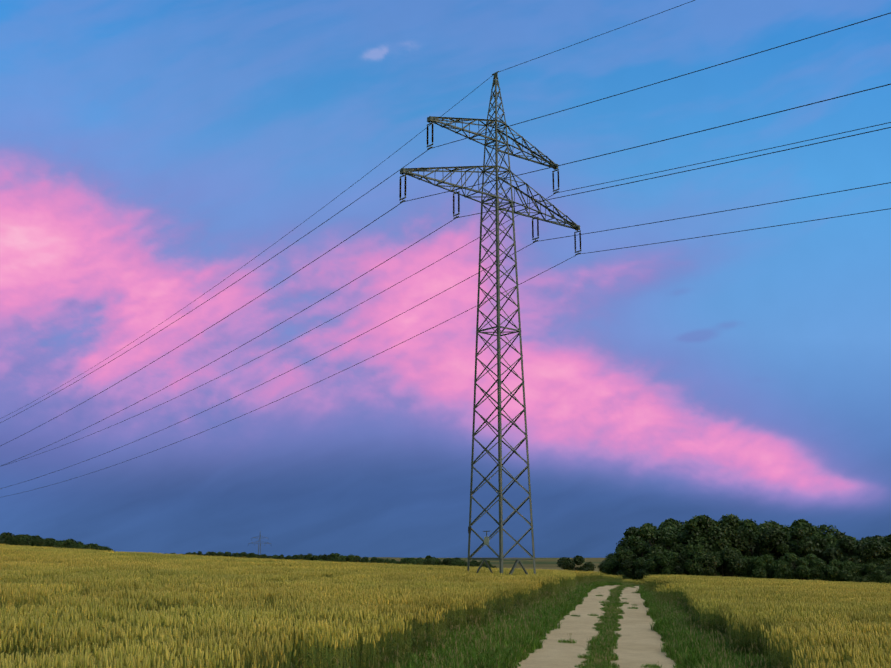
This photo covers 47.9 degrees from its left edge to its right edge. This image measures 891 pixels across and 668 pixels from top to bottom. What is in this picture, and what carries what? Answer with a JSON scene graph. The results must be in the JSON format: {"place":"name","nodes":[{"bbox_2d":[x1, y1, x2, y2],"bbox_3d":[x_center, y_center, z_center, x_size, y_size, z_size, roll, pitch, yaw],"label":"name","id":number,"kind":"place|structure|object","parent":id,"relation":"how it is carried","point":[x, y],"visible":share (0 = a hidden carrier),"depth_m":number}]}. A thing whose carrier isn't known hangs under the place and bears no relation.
{"place":"outdoors","nodes":[
{"label":"outdoors","id":0,"kind":"place"},
{"bbox_2d":[0,0,890,557],"bbox_3d":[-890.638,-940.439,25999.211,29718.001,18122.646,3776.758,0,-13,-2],"label":"sky","id":1,"kind":"structure","parent":0,"point":[162,160],"depth_m":26024.62},
{"bbox_2d":[284,557,652,651],"bbox_3d":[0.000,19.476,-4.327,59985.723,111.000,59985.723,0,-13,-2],"label":"ground","id":2,"kind":"structure","parent":0,"point":[545,563],"depth_m":4500.82},
{"bbox_2d":[0,532,16,544],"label":"tree","id":3,"kind":"object","parent":2,"relation":"on","point":[8,536],"visible":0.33,"depth_m":383.17},
{"bbox_2d":[9,534,33,545],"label":"tree","id":4,"kind":"object","parent":2,"relation":"on","point":[18,540],"visible":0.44,"depth_m":381.48},
{"bbox_2d":[22,535,54,546],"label":"tree","id":5,"kind":"object","parent":2,"relation":"on","point":[38,540],"visible":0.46,"depth_m":383.84},
{"bbox_2d":[53,540,65,547],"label":"tree","id":6,"kind":"object","parent":2,"relation":"on","point":[60,544],"visible":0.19,"depth_m":394.42},
{"bbox_2d":[52,539,82,548],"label":"tree","id":7,"kind":"object","parent":2,"relation":"on","point":[70,543],"visible":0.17,"depth_m":394.73},
{"bbox_2d":[74,544,85,549],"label":"tree","id":8,"kind":"object","parent":2,"relation":"on","point":[79,546],"visible":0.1,"depth_m":392.91},
{"bbox_2d":[86,544,109,551],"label":"tree","id":9,"kind":"object","parent":2,"relation":"on","point":[96,547],"visible":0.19,"depth_m":391.25},
{"bbox_2d":[204,551,216,555],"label":"hedge tree","id":10,"kind":"object","parent":2,"relation":"on","point":[212,553],"visible":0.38,"depth_m":597.18},
{"bbox_2d":[218,552,237,556],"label":"hedge tree","id":11,"kind":"object","parent":2,"relation":"on","point":[227,554],"visible":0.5,"depth_m":606.85},
{"bbox_2d":[235,552,247,557],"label":"hedge tree","id":12,"kind":"object","parent":2,"relation":"on","point":[242,554],"visible":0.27,"depth_m":602.00},
{"bbox_2d":[246,554,258,558],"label":"hedge tree","id":13,"kind":"object","parent":2,"relation":"on","point":[255,556],"visible":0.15,"depth_m":609.71},
{"bbox_2d":[249,532,270,555],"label":"distant pylon","id":14,"kind":"object","parent":2,"relation":"on","point":[259,544],"visible":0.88,"depth_m":631.40},
{"bbox_2d":[260,554,273,558],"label":"hedge tree","id":15,"kind":"object","parent":2,"relation":"on","point":[265,556],"visible":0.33,"depth_m":600.05},
{"bbox_2d":[277,554,290,559],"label":"hedge tree","id":16,"kind":"object","parent":2,"relation":"on","point":[281,556],"visible":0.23,"depth_m":617.08},
{"bbox_2d":[296,555,312,560],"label":"hedge tree","id":17,"kind":"object","parent":2,"relation":"on","point":[305,558],"visible":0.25,"depth_m":616.78},
{"bbox_2d":[309,555,320,559],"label":"hedge tree","id":18,"kind":"object","parent":2,"relation":"on","point":[314,557],"visible":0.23,"depth_m":616.08},
{"bbox_2d":[318,554,330,560],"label":"hedge tree","id":19,"kind":"object","parent":2,"relation":"on","point":[324,556],"visible":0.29,"depth_m":621.05},
{"bbox_2d":[319,553,341,561],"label":"hedge tree","id":20,"kind":"object","parent":2,"relation":"on","point":[335,557],"visible":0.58,"depth_m":605.58},
{"bbox_2d":[339,554,355,562],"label":"hedge tree","id":21,"kind":"object","parent":2,"relation":"on","point":[350,557],"visible":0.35,"depth_m":612.62},
{"bbox_2d":[344,555,360,561],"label":"hedge tree","id":22,"kind":"object","parent":2,"relation":"on","point":[358,559],"visible":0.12,"depth_m":616.28},
{"bbox_2d":[360,557,370,562],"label":"hedge tree","id":23,"kind":"object","parent":2,"relation":"on","point":[365,559],"visible":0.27,"depth_m":605.34},
{"bbox_2d":[370,557,384,562],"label":"hedge tree","id":24,"kind":"object","parent":2,"relation":"on","point":[374,560],"visible":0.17,"depth_m":621.08},
{"bbox_2d":[384,560,399,563],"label":"hedge tree","id":25,"kind":"object","parent":2,"relation":"on","point":[389,561],"visible":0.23,"depth_m":608.13},
{"bbox_2d":[400,557,408,564],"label":"hedge tree","id":26,"kind":"object","parent":2,"relation":"on","point":[404,560],"visible":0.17,"depth_m":610.12},
{"bbox_2d":[407,557,423,564],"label":"hedge tree","id":27,"kind":"object","parent":2,"relation":"on","point":[411,560],"visible":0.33,"depth_m":605.09},
{"bbox_2d":[417,557,433,564],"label":"hedge tree","id":28,"kind":"object","parent":2,"relation":"on","point":[428,561],"visible":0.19,"depth_m":608.58},
{"bbox_2d":[424,559,438,564],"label":"hedge tree","id":29,"kind":"object","parent":2,"relation":"on","point":[436,561],"visible":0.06,"depth_m":615.76},
{"bbox_2d":[437,558,451,565],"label":"hedge tree","id":30,"kind":"object","parent":2,"relation":"on","point":[447,561],"visible":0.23,"depth_m":620.43},
{"bbox_2d":[450,559,475,566],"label":"hedge tree","id":31,"kind":"object","parent":2,"relation":"on","point":[458,562],"visible":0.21,"depth_m":610.75},
{"bbox_2d":[469,561,484,567],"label":"hedge tree","id":32,"kind":"object","parent":2,"relation":"on","point":[478,564],"visible":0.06,"depth_m":610.79},
{"bbox_2d":[484,560,495,567],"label":"hedge tree","id":33,"kind":"object","parent":2,"relation":"on","point":[490,565],"visible":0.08,"depth_m":625.06},
{"bbox_2d":[399,71,581,574],"bbox_3d":[2.991,-0.796,56.659,14.320,30.379,3.360,11,-17,-41],"label":"pylon","id":34,"kind":"object","parent":2,"relation":"on","point":[498,264],"visible":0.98,"depth_m":56.46},
{"bbox_2d":[0,0,890,497],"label":"power lines","id":35,"kind":"object","parent":34,"relation":"attached to","point":[494,228],"visible":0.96,"depth_m":56.16},
{"bbox_2d":[514,585,622,667],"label":"track lane","id":36,"kind":"structure","parent":2,"relation":"on","point":[552,652],"depth_m":24.75},
{"bbox_2d":[556,555,595,571],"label":"field tree","id":37,"kind":"object","parent":2,"relation":"on","point":[566,563],"visible":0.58,"depth_m":501.61},
{"bbox_2d":[597,563,604,572],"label":"wood tree","id":38,"kind":"object","parent":2,"relation":"on","point":[600,566],"visible":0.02,"depth_m":210.62},
{"bbox_2d":[604,553,614,562],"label":"wood tree","id":39,"kind":"object","parent":2,"relation":"on","point":[608,556],"depth_m":233.97},
{"bbox_2d":[601,558,622,574],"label":"bush","id":40,"kind":"object","parent":2,"relation":"on","point":[612,566],"visible":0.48,"depth_m":197.97},
{"bbox_2d":[616,567,636,579],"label":"wood shrub","id":41,"kind":"object","parent":2,"relation":"on","point":[630,569],"visible":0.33,"depth_m":189.48},
{"bbox_2d":[614,539,645,552],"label":"tree","id":42,"kind":"object","parent":2,"relation":"on","point":[617,549],"visible":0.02,"depth_m":209.46},
{"bbox_2d":[617,559,644,580],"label":"wood shrub","id":43,"kind":"object","parent":2,"relation":"on","point":[626,564],"visible":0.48,"depth_m":189.58},
{"bbox_2d":[623,527,647,557],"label":"tree","id":44,"kind":"object","parent":2,"relation":"on","point":[631,531],"visible":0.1,"depth_m":225.81},
{"bbox_2d":[615,535,670,564],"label":"tree","id":45,"kind":"object","parent":2,"relation":"on","point":[636,550],"visible":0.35,"depth_m":197.15},
{"bbox_2d":[610,586,675,667],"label":"track lane","id":46,"kind":"structure","parent":2,"relation":"on","point":[639,644],"depth_m":25.16},
{"bbox_2d":[632,552,654,569],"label":"wood shrub","id":47,"kind":"object","parent":2,"relation":"on","point":[647,557],"visible":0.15,"depth_m":188.56},
{"bbox_2d":[616,527,676,557],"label":"tree","id":48,"kind":"object","parent":2,"relation":"on","point":[625,542],"depth_m":209.47},
{"bbox_2d":[634,560,662,579],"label":"wood shrub","id":49,"kind":"object","parent":2,"relation":"on","point":[641,572],"visible":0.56,"depth_m":185.43},
{"bbox_2d":[637,524,685,560],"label":"tree","id":50,"kind":"object","parent":2,"relation":"on","point":[667,537],"visible":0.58,"depth_m":192.72},
{"bbox_2d":[644,552,678,575],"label":"wood shrub","id":51,"kind":"object","parent":2,"relation":"on","point":[652,564],"visible":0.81,"depth_m":183.52},
{"bbox_2d":[659,549,686,570],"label":"wood shrub","id":52,"kind":"object","parent":2,"relation":"on","point":[666,552],"visible":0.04,"depth_m":186.50},
{"bbox_2d":[660,514,709,529],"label":"tree","id":53,"kind":"object","parent":2,"relation":"on","point":[671,522],"visible":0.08,"depth_m":215.81},
{"bbox_2d":[668,544,706,575],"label":"wood shrub","id":54,"kind":"object","parent":2,"relation":"on","point":[697,552],"visible":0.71,"depth_m":180.40},
{"bbox_2d":[671,553,706,575],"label":"wood shrub","id":55,"kind":"object","parent":2,"relation":"on","point":[679,569],"visible":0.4,"depth_m":182.70},
{"bbox_2d":[677,520,731,551],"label":"tree","id":56,"kind":"object","parent":2,"relation":"on","point":[683,537],"visible":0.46,"depth_m":187.23},
{"bbox_2d":[686,553,725,575],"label":"wood shrub","id":57,"kind":"object","parent":2,"relation":"on","point":[720,556],"visible":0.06,"depth_m":181.95},
{"bbox_2d":[675,513,740,533],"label":"tree","id":58,"kind":"object","parent":2,"relation":"on","point":[715,524],"visible":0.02,"depth_m":205.28},
{"bbox_2d":[704,546,718,567],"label":"wood shrub","id":59,"kind":"object","parent":2,"relation":"on","point":[710,550],"visible":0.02,"depth_m":185.30},
{"bbox_2d":[686,515,750,553],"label":"tree","id":60,"kind":"object","parent":2,"relation":"on","point":[740,542],"visible":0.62,"depth_m":188.60},
{"bbox_2d":[702,547,747,577],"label":"wood shrub","id":61,"kind":"object","parent":2,"relation":"on","point":[735,564],"visible":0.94,"depth_m":180.28},
{"bbox_2d":[716,548,745,576],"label":"wood shrub","id":62,"kind":"object","parent":2,"relation":"on","point":[737,553],"visible":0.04,"depth_m":185.44},
{"bbox_2d":[735,557,752,577],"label":"wood shrub","id":63,"kind":"object","parent":2,"relation":"on","point":[747,574],"visible":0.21,"depth_m":180.42},
{"bbox_2d":[737,519,757,531],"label":"tree","id":64,"kind":"object","parent":2,"relation":"on","point":[750,524],"visible":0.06,"depth_m":202.96},
{"bbox_2d":[747,532,759,555],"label":"tree","id":65,"kind":"object","parent":2,"relation":"on","point":[754,541],"visible":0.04,"depth_m":193.16},
{"bbox_2d":[742,554,773,578],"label":"wood shrub","id":66,"kind":"object","parent":2,"relation":"on","point":[749,568],"visible":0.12,"depth_m":180.53},
{"bbox_2d":[748,566,768,578],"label":"wood shrub","id":67,"kind":"object","parent":2,"relation":"on","point":[765,577],"visible":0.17,"depth_m":179.05},
{"bbox_2d":[736,525,788,557],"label":"tree","id":68,"kind":"object","parent":2,"relation":"on","point":[769,536],"visible":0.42,"depth_m":187.94},
{"bbox_2d":[753,523,772,534],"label":"tree","id":69,"kind":"object","parent":2,"relation":"on","point":[762,526],"visible":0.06,"depth_m":204.72},
{"bbox_2d":[751,554,787,578],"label":"wood shrub","id":70,"kind":"object","parent":2,"relation":"on","point":[778,566],"visible":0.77,"depth_m":177.16},
{"bbox_2d":[762,520,791,530],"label":"tree","id":71,"kind":"object","parent":2,"relation":"on","point":[771,523],"visible":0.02,"depth_m":242.70},
{"bbox_2d":[757,541,801,561],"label":"tree","id":72,"kind":"object","parent":2,"relation":"on","point":[781,549],"visible":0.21,"depth_m":186.57},
{"bbox_2d":[766,556,796,576],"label":"wood shrub","id":73,"kind":"object","parent":2,"relation":"on","point":[770,570],"visible":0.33,"depth_m":180.78},
{"bbox_2d":[783,528,820,557],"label":"tree","id":74,"kind":"object","parent":2,"relation":"on","point":[806,546],"visible":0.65,"depth_m":184.44},
{"bbox_2d":[781,552,827,580],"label":"wood shrub","id":75,"kind":"object","parent":2,"relation":"on","point":[802,570],"visible":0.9,"depth_m":175.43},
{"bbox_2d":[793,556,824,579],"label":"wood shrub","id":76,"kind":"object","parent":2,"relation":"on","point":[795,564],"visible":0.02,"depth_m":181.04},
{"bbox_2d":[786,519,839,542],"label":"tree","id":77,"kind":"object","parent":2,"relation":"on","point":[804,525],"visible":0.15,"depth_m":203.60},
{"bbox_2d":[809,534,836,557],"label":"tree","id":78,"kind":"object","parent":2,"relation":"on","point":[831,539],"visible":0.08,"depth_m":190.64},
{"bbox_2d":[808,564,842,581],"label":"wood shrub","id":79,"kind":"object","parent":2,"relation":"on","point":[818,573],"visible":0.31,"depth_m":174.35},
{"bbox_2d":[815,536,851,565],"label":"tree","id":80,"kind":"object","parent":2,"relation":"on","point":[823,542],"depth_m":187.62},
{"bbox_2d":[823,559,854,581],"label":"wood shrub","id":81,"kind":"object","parent":2,"relation":"on","point":[833,569],"visible":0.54,"depth_m":173.42},
{"bbox_2d":[833,531,846,540],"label":"tree","id":82,"kind":"object","parent":2,"relation":"on","point":[838,535],"visible":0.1,"depth_m":200.29},
{"bbox_2d":[827,561,858,581],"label":"wood shrub","id":83,"kind":"object","parent":2,"relation":"on","point":[848,571],"visible":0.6,"depth_m":172.81},
{"bbox_2d":[823,537,885,565],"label":"tree","id":84,"kind":"object","parent":2,"relation":"on","point":[848,544],"visible":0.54,"depth_m":179.97},
{"bbox_2d":[845,545,890,566],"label":"tree","id":85,"kind":"object","parent":2,"relation":"on","point":[882,562],"visible":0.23,"depth_m":178.86},
{"bbox_2d":[853,562,887,582],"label":"wood shrub","id":86,"kind":"object","parent":2,"relation":"on","point":[876,575],"visible":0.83,"depth_m":171.50},
{"bbox_2d":[857,534,890,543],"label":"tree","id":87,"kind":"object","parent":2,"relation":"on","point":[886,539],"visible":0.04,"depth_m":197.94},
{"bbox_2d":[876,541,890,559],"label":"tree","id":88,"kind":"object","parent":2,"relation":"on","point":[887,547],"visible":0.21,"depth_m":182.86},
{"bbox_2d":[880,565,890,575],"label":"wood shrub","id":89,"kind":"object","parent":2,"relation":"on","point":[886,569],"visible":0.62,"depth_m":173.86},
{"bbox_2d":[883,570,890,583],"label":"wood shrub","id":90,"kind":"object","parent":2,"relation":"on","point":[889,579],"visible":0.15,"depth_m":172.00}
]}

